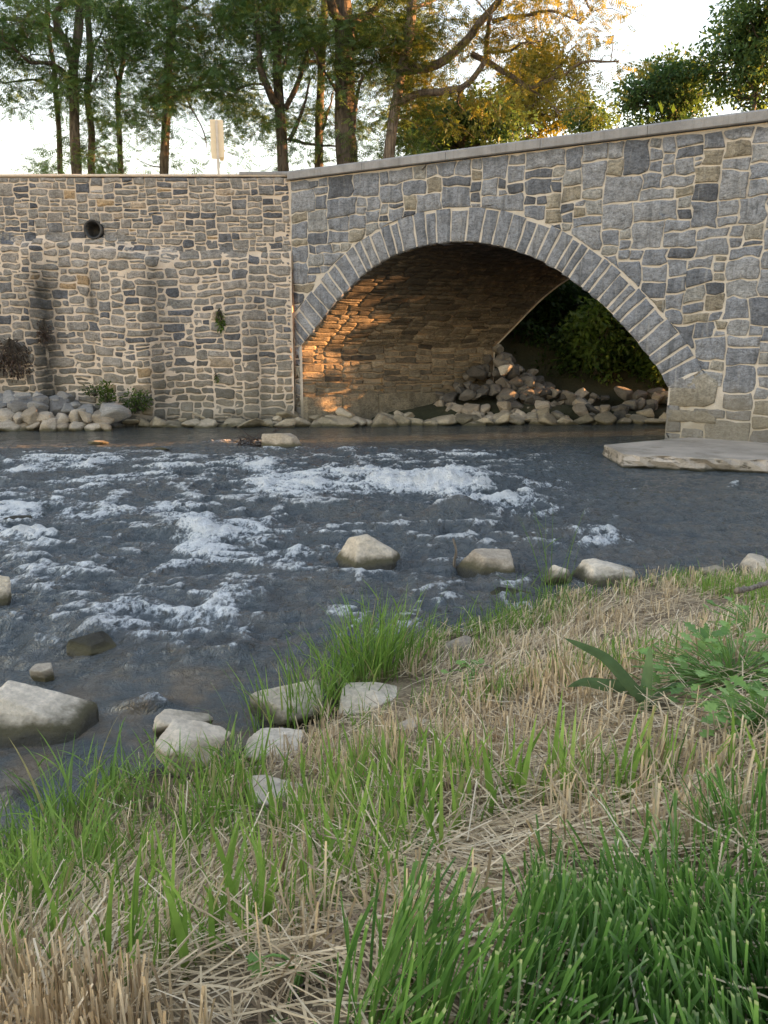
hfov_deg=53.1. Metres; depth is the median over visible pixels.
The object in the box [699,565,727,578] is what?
boulder
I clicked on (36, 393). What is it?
rock
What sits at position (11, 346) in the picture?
dead vine
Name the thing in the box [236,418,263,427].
rock
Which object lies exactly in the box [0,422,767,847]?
stream water
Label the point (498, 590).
boulder
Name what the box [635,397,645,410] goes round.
rock
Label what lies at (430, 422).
rock
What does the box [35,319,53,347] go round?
dead vine
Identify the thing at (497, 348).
rock
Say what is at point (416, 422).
rock
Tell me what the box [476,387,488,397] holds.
rock
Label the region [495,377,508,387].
rock
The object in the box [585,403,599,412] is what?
rock
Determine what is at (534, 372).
rock
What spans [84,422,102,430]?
rock
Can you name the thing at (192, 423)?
rock
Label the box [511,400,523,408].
rock
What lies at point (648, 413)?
rock
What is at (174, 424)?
rock
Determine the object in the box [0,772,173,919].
grass tuft
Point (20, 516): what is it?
boulder
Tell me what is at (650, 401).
rock
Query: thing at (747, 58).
green tree
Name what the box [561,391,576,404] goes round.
rock
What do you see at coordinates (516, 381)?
rock
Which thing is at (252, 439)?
driftwood
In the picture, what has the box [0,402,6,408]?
rock
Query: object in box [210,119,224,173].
road sign
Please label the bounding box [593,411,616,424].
rock
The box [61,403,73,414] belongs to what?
rock
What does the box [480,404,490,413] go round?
rock
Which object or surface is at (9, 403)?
rock
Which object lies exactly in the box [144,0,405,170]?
locust tree
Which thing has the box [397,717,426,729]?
boulder
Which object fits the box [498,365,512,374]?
rock
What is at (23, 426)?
rock
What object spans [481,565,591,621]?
grass tuft
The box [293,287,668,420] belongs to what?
ground
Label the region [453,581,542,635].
grass tuft
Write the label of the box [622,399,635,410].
rock
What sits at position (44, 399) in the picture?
rock
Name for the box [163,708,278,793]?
grass tuft
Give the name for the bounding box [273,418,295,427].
rock
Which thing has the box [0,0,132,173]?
locust tree
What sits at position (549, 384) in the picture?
rock
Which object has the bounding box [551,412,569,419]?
rock
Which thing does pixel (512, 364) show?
rock
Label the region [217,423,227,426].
rock
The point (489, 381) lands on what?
rock
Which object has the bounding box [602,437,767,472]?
concrete footing
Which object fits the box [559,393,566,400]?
rock
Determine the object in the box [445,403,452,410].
rock
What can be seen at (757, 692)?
broadleaf weed
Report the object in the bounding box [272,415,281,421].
rock
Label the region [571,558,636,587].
boulder
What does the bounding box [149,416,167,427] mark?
rock
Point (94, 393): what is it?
weed clump
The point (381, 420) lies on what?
rock
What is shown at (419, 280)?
stone bridge
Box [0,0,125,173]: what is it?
locust tree
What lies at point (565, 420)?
rock
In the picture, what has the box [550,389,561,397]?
rock
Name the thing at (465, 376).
rock
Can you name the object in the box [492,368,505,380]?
rock
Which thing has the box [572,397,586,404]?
rock
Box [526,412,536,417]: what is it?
rock
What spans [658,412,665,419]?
rock
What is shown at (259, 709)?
grass tuft
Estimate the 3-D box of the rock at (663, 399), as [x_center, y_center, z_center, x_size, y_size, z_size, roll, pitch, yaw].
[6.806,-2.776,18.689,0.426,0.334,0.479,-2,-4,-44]
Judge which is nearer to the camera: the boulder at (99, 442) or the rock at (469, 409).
the boulder at (99, 442)
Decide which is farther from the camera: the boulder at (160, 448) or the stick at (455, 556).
the boulder at (160, 448)
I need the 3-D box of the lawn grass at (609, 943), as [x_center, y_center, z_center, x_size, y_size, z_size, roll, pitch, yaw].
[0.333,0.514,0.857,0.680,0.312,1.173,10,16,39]
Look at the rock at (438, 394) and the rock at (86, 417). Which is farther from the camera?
the rock at (438, 394)
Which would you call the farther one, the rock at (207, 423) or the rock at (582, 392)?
the rock at (582, 392)
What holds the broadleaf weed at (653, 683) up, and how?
on the bank
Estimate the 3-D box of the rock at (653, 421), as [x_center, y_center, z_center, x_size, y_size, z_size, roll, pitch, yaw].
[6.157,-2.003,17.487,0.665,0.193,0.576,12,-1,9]
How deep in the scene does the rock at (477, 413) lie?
17.64 m
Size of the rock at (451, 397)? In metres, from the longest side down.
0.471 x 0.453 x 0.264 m
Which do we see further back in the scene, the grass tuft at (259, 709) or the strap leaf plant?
the grass tuft at (259, 709)
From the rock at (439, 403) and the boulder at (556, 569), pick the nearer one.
the boulder at (556, 569)
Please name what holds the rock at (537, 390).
on the rock at (536, 398)
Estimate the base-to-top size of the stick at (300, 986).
0.016 m
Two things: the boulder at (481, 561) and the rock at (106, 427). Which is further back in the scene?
the rock at (106, 427)
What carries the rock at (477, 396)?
on the rock at (466, 395)
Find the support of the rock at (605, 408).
on the ground at (525, 357)
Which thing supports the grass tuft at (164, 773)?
on the bank
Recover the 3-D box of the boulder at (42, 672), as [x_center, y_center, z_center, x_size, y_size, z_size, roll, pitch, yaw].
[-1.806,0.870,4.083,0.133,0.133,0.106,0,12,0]
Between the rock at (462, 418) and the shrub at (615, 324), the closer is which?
the rock at (462, 418)
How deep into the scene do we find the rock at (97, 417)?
16.01 m
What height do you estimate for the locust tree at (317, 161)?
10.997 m
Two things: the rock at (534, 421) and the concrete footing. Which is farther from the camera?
the rock at (534, 421)
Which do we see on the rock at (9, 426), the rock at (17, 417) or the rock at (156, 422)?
the rock at (17, 417)
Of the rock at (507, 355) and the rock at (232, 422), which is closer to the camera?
the rock at (232, 422)
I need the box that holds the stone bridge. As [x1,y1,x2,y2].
[239,109,767,442]
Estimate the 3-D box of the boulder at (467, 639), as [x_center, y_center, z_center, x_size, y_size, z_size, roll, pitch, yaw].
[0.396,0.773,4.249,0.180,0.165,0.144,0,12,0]
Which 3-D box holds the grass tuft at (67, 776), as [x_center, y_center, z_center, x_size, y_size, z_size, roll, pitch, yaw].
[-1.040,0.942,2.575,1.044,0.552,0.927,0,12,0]
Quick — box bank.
[4,577,767,1023]
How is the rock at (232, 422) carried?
in the stream water
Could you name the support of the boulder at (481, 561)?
in the stream water
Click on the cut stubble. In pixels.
(38, 1009)
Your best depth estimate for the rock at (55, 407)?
16.31 m
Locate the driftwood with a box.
[228,425,294,446]
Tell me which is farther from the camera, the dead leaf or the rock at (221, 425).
the rock at (221, 425)
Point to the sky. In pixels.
(665, 21)
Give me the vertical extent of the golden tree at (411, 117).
7.684 m
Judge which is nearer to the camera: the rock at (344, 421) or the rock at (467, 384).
the rock at (344, 421)
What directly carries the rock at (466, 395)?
on the ground at (525, 357)
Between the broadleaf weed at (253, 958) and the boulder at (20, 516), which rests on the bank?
the broadleaf weed at (253, 958)
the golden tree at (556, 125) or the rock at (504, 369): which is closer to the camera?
the rock at (504, 369)
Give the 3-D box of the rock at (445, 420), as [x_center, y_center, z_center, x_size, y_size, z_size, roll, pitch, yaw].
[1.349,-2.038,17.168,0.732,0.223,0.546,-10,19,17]
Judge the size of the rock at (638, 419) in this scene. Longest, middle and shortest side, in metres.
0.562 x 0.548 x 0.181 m
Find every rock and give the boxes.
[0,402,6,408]
[0,408,14,422]
[0,420,19,431]
[3,390,14,402]
[7,401,12,408]
[11,400,28,412]
[12,412,23,423]
[13,392,31,396]
[15,396,31,400]
[19,422,27,430]
[21,406,38,424]
[26,421,40,430]
[27,401,48,411]
[32,391,42,397]
[32,395,49,411]
[36,411,54,421]
[39,418,56,431]
[49,395,58,400]
[49,397,70,415]
[55,413,69,423]
[56,422,70,431]
[57,391,74,401]
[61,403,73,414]
[68,408,85,422]
[68,421,86,431]
[70,402,80,408]
[77,404,93,413]
[78,410,91,422]
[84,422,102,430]
[92,410,113,424]
[99,402,131,422]
[99,422,111,430]
[110,422,123,426]
[122,419,138,424]
[137,418,149,426]
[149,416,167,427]
[163,420,183,427]
[182,419,200,427]
[193,412,205,418]
[193,418,217,427]
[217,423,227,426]
[224,418,245,427]
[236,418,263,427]
[261,418,272,426]
[269,421,277,427]
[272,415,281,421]
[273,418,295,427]
[276,411,298,417]
[294,417,310,426]
[308,415,323,420]
[309,420,321,427]
[317,417,338,426]
[324,415,337,419]
[332,416,356,426]
[335,407,354,418]
[350,416,367,426]
[365,419,372,425]
[371,413,397,426]
[392,414,410,425]
[403,412,414,417]
[406,417,423,425]
[423,419,438,425]
[431,414,457,425]
[435,391,444,398]
[435,400,444,406]
[443,392,457,402]
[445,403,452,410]
[451,403,463,412]
[453,382,465,393]
[455,413,472,424]
[459,390,476,400]
[461,404,478,413]
[462,373,475,382]
[462,421,486,425]
[463,381,472,388]
[466,366,487,380]
[468,414,480,421]
[469,384,480,391]
[471,411,481,417]
[472,393,481,399]
[474,417,494,424]
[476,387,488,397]
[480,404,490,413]
[481,363,489,371]
[483,354,492,363]
[486,379,493,384]
[486,414,493,420]
[488,383,502,395]
[492,344,503,354]
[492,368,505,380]
[492,412,509,424]
[493,358,508,367]
[493,412,511,419]
[495,354,503,359]
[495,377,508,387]
[496,388,518,399]
[497,401,511,410]
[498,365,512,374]
[500,352,511,359]
[501,363,514,375]
[505,380,511,388]
[505,397,514,401]
[506,364,518,379]
[509,376,522,387]
[509,414,524,424]
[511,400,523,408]
[515,409,526,417]
[516,384,528,397]
[519,387,535,395]
[519,393,526,400]
[520,376,534,388]
[520,395,544,404]
[524,417,537,421]
[525,396,533,403]
[526,369,538,375]
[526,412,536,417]
[529,418,543,424]
[533,387,542,395]
[534,382,544,388]
[535,376,543,383]
[535,400,549,408]
[535,407,548,415]
[537,412,559,425]
[538,388,551,399]
[545,382,555,388]
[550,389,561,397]
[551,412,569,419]
[557,415,577,424]
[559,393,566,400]
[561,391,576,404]
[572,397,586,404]
[572,403,588,416]
[574,388,588,397]
[574,414,593,424]
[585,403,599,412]
[589,393,599,401]
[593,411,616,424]
[599,405,610,412]
[601,395,609,401]
[613,409,627,420]
[614,386,633,400]
[615,404,628,411]
[616,417,631,423]
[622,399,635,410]
[629,414,646,423]
[632,390,647,399]
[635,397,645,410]
[636,408,654,417]
[643,403,654,411]
[645,418,665,423]
[646,399,657,409]
[647,387,664,394]
[651,393,663,402]
[658,391,667,403]
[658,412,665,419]
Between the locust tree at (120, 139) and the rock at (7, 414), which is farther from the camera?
the locust tree at (120, 139)
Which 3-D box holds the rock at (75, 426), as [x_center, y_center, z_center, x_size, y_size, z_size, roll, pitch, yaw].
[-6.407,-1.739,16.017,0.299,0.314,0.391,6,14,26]
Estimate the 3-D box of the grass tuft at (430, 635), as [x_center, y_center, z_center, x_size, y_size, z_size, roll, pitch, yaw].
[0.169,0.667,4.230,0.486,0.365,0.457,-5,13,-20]
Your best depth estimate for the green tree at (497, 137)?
23.34 m
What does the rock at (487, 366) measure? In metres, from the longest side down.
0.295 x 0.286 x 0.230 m
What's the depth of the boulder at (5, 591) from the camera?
5.21 m
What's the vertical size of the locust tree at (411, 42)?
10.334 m
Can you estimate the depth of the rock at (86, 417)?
15.96 m
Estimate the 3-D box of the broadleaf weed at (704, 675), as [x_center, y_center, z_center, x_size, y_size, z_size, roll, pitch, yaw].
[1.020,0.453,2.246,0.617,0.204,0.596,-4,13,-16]
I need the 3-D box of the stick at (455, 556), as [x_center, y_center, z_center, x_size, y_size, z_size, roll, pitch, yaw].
[0.561,0.391,6.068,0.053,0.375,0.034,0,12,0]
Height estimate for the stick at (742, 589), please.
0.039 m
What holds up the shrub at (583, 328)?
on the ground at (525, 357)
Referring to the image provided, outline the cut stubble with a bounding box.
[0,561,767,1023]
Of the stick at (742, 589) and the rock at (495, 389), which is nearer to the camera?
the stick at (742, 589)
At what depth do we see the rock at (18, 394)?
16.55 m
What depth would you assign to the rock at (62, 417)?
15.98 m
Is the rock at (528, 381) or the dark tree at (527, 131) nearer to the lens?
the rock at (528, 381)
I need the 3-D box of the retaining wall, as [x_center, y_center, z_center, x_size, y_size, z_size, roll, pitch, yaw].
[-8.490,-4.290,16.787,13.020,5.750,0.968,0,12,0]
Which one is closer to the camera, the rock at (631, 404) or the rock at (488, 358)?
the rock at (631, 404)
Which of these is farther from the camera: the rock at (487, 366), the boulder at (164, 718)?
the rock at (487, 366)
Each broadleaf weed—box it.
[245,950,356,1023]
[373,829,426,866]
[440,658,492,686]
[626,620,767,705]
[635,672,675,701]
[687,675,767,754]
[700,596,767,642]
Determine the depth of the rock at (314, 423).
16.74 m
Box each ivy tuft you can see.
[214,373,219,382]
[215,308,225,333]
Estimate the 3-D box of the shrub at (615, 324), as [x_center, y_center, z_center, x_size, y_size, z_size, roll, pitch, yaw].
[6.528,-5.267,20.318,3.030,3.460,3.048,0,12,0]
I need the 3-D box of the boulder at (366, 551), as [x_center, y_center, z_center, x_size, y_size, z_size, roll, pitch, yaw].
[-0.152,0.348,6.181,0.588,0.345,0.470,0,12,0]
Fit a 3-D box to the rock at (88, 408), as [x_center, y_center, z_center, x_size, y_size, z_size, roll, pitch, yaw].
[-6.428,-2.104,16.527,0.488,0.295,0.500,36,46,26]
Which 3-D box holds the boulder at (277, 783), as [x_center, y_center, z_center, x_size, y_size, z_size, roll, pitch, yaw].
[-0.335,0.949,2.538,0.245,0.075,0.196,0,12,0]
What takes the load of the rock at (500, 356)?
on the rock at (497, 362)
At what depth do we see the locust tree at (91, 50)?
18.95 m
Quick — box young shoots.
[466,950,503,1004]
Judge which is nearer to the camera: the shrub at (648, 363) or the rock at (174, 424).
the rock at (174, 424)
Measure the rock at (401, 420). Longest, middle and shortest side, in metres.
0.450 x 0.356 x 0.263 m
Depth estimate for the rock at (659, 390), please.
18.58 m
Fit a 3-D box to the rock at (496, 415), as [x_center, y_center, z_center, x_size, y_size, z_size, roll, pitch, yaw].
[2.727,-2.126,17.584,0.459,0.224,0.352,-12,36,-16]
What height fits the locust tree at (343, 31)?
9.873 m
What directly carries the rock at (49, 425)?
in the stream water
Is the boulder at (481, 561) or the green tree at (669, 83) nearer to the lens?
the boulder at (481, 561)
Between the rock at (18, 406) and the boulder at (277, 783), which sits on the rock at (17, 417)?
the rock at (18, 406)
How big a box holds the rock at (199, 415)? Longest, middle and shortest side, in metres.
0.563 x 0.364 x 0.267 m
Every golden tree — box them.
[379,84,442,153]
[484,27,596,143]
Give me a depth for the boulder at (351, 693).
3.54 m
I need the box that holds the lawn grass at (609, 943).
[312,760,767,1023]
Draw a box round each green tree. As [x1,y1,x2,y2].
[396,79,543,154]
[558,84,620,134]
[604,41,719,127]
[684,0,767,112]
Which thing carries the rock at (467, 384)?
on the rock
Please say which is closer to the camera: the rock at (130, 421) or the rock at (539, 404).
the rock at (130, 421)
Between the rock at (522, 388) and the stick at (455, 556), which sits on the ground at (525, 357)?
the rock at (522, 388)
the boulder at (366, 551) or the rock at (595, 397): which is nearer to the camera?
the boulder at (366, 551)
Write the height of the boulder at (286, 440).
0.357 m
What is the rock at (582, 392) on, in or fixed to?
on the ground at (525, 357)
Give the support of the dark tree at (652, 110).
on the ground at (525, 357)
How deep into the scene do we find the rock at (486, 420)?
17.01 m
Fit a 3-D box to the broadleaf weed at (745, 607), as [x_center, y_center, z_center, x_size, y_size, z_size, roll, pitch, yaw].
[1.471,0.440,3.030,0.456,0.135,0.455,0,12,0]
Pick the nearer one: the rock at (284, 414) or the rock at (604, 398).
the rock at (284, 414)
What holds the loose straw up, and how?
on the bank
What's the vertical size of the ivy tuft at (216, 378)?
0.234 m
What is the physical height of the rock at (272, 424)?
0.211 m
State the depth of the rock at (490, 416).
17.61 m
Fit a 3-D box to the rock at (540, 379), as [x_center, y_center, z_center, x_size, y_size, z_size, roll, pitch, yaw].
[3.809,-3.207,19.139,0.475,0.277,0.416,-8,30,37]
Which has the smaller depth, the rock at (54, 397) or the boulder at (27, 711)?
the boulder at (27, 711)
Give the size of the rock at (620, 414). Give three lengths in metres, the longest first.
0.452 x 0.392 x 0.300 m
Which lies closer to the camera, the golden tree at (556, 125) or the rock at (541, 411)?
the rock at (541, 411)
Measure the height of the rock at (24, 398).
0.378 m
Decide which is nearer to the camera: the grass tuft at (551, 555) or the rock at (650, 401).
the grass tuft at (551, 555)
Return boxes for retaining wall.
[0,174,293,425]
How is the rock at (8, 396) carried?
on the rock
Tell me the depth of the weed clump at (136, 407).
16.60 m
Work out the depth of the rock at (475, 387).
18.24 m
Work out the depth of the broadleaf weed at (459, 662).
3.44 m
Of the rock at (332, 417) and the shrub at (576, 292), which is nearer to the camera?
the rock at (332, 417)
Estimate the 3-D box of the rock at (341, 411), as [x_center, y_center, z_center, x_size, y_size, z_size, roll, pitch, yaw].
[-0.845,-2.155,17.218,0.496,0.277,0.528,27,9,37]
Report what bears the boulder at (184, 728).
on the bank
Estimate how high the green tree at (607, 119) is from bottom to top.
7.274 m
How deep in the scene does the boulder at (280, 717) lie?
3.60 m
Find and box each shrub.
[509,282,579,355]
[530,324,634,379]
[545,279,596,325]
[550,295,634,385]
[584,292,645,376]
[617,336,664,388]
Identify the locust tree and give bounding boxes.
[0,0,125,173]
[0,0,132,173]
[8,0,171,173]
[79,0,232,173]
[93,0,289,173]
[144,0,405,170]
[234,0,436,170]
[269,0,437,164]
[329,0,658,161]
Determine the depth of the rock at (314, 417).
17.01 m
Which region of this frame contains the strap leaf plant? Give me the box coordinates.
[564,638,691,713]
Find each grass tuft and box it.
[0,719,207,872]
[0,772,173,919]
[55,725,243,842]
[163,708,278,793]
[213,625,359,736]
[268,626,406,724]
[287,577,450,714]
[388,590,455,660]
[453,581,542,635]
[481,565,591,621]
[518,510,584,593]
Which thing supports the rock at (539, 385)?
on the ground at (525, 357)
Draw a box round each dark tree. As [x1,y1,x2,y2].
[521,127,534,140]
[610,101,694,128]
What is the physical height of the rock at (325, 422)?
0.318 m
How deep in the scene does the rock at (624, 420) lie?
17.32 m
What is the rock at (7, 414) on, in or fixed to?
on the rock at (9, 426)
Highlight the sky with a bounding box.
[0,0,767,173]
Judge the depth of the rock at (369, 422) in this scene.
16.93 m
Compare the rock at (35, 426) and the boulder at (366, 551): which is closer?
the boulder at (366, 551)
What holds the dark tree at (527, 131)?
on the ground at (525, 357)
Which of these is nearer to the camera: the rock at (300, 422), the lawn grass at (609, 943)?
the lawn grass at (609, 943)
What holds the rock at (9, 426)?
in the stream water
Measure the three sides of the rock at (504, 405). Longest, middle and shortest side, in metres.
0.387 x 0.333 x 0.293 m
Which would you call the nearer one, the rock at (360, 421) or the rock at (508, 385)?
the rock at (360, 421)
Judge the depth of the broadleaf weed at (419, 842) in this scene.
1.51 m
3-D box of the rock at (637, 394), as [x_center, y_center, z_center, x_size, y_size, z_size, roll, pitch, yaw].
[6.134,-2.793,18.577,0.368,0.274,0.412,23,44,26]
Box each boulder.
[0,575,11,605]
[0,680,98,747]
[4,515,31,518]
[29,663,54,681]
[66,631,116,656]
[88,440,108,444]
[152,447,168,450]
[152,709,212,738]
[154,718,230,777]
[244,728,304,764]
[249,679,323,725]
[249,775,302,807]
[261,433,302,448]
[335,534,399,569]
[338,682,396,716]
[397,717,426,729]
[440,635,470,650]
[456,548,515,577]
[490,587,531,594]
[544,565,572,584]
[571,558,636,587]
[587,590,607,596]
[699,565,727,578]
[733,553,767,576]
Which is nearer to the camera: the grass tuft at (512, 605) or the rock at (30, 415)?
the grass tuft at (512, 605)
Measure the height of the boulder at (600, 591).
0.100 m
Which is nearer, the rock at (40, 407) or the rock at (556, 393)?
the rock at (40, 407)
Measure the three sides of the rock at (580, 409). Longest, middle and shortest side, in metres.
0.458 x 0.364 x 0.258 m
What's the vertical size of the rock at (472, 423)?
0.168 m
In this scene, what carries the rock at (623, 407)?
on the rock
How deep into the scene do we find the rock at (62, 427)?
15.94 m
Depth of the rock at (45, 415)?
15.93 m
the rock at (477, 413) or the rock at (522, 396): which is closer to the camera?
the rock at (477, 413)
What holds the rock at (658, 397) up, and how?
on the ground at (525, 357)
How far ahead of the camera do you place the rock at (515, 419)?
17.23 m
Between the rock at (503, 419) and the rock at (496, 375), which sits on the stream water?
the rock at (503, 419)
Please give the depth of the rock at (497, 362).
18.96 m
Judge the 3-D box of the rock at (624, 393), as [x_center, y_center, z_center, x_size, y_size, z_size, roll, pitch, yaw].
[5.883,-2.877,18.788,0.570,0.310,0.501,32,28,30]
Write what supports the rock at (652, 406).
on the ground at (525, 357)
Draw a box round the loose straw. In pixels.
[0,561,767,1023]
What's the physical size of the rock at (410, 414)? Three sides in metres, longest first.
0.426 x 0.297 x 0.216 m
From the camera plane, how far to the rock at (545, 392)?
18.45 m
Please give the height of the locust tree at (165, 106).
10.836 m
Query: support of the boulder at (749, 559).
on the bank
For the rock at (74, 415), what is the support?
on the rock
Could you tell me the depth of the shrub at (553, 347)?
19.78 m
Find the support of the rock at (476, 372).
on the rock at (465, 376)
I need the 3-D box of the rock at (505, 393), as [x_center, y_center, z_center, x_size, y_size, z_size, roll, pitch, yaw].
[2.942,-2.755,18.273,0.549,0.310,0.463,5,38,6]
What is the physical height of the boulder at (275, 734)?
0.149 m
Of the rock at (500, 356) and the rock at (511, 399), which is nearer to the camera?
the rock at (511, 399)
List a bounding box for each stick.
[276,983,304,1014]
[452,538,456,567]
[734,579,767,593]
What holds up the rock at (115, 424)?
in the stream water
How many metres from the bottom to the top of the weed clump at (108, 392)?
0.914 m
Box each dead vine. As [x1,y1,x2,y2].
[0,337,36,382]
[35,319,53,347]
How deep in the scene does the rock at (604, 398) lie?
18.42 m
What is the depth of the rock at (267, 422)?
16.79 m
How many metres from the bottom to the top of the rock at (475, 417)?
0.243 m
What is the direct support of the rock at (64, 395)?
on the rock
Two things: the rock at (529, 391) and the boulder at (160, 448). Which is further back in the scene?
the rock at (529, 391)
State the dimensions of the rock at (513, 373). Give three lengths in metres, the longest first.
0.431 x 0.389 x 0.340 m
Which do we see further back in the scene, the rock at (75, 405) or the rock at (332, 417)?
the rock at (332, 417)
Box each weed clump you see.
[79,383,105,397]
[96,379,117,407]
[119,388,152,413]
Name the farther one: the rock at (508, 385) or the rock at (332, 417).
the rock at (508, 385)
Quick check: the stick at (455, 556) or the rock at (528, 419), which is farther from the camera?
the rock at (528, 419)
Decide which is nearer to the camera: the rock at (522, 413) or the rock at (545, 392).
the rock at (522, 413)
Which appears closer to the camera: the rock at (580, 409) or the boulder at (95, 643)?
the boulder at (95, 643)
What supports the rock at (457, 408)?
on the ground at (525, 357)
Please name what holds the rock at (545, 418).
on the stream water
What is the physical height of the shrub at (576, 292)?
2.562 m
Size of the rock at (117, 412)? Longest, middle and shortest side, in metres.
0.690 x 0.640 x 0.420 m
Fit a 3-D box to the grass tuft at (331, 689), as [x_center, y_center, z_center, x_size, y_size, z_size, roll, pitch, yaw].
[-0.255,0.770,3.687,0.635,0.494,0.593,-6,14,-26]
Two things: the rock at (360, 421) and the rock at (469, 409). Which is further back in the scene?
the rock at (469, 409)
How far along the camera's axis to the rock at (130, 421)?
16.65 m
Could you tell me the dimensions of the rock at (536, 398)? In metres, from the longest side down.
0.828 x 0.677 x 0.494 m
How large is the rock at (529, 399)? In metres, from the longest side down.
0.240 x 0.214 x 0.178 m
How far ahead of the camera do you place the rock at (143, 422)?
16.67 m
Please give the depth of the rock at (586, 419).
17.25 m
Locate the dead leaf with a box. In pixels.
[444,775,478,793]
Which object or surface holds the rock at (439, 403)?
on the ground at (525, 357)
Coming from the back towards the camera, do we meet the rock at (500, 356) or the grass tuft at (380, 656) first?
the rock at (500, 356)
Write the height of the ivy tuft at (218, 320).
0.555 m

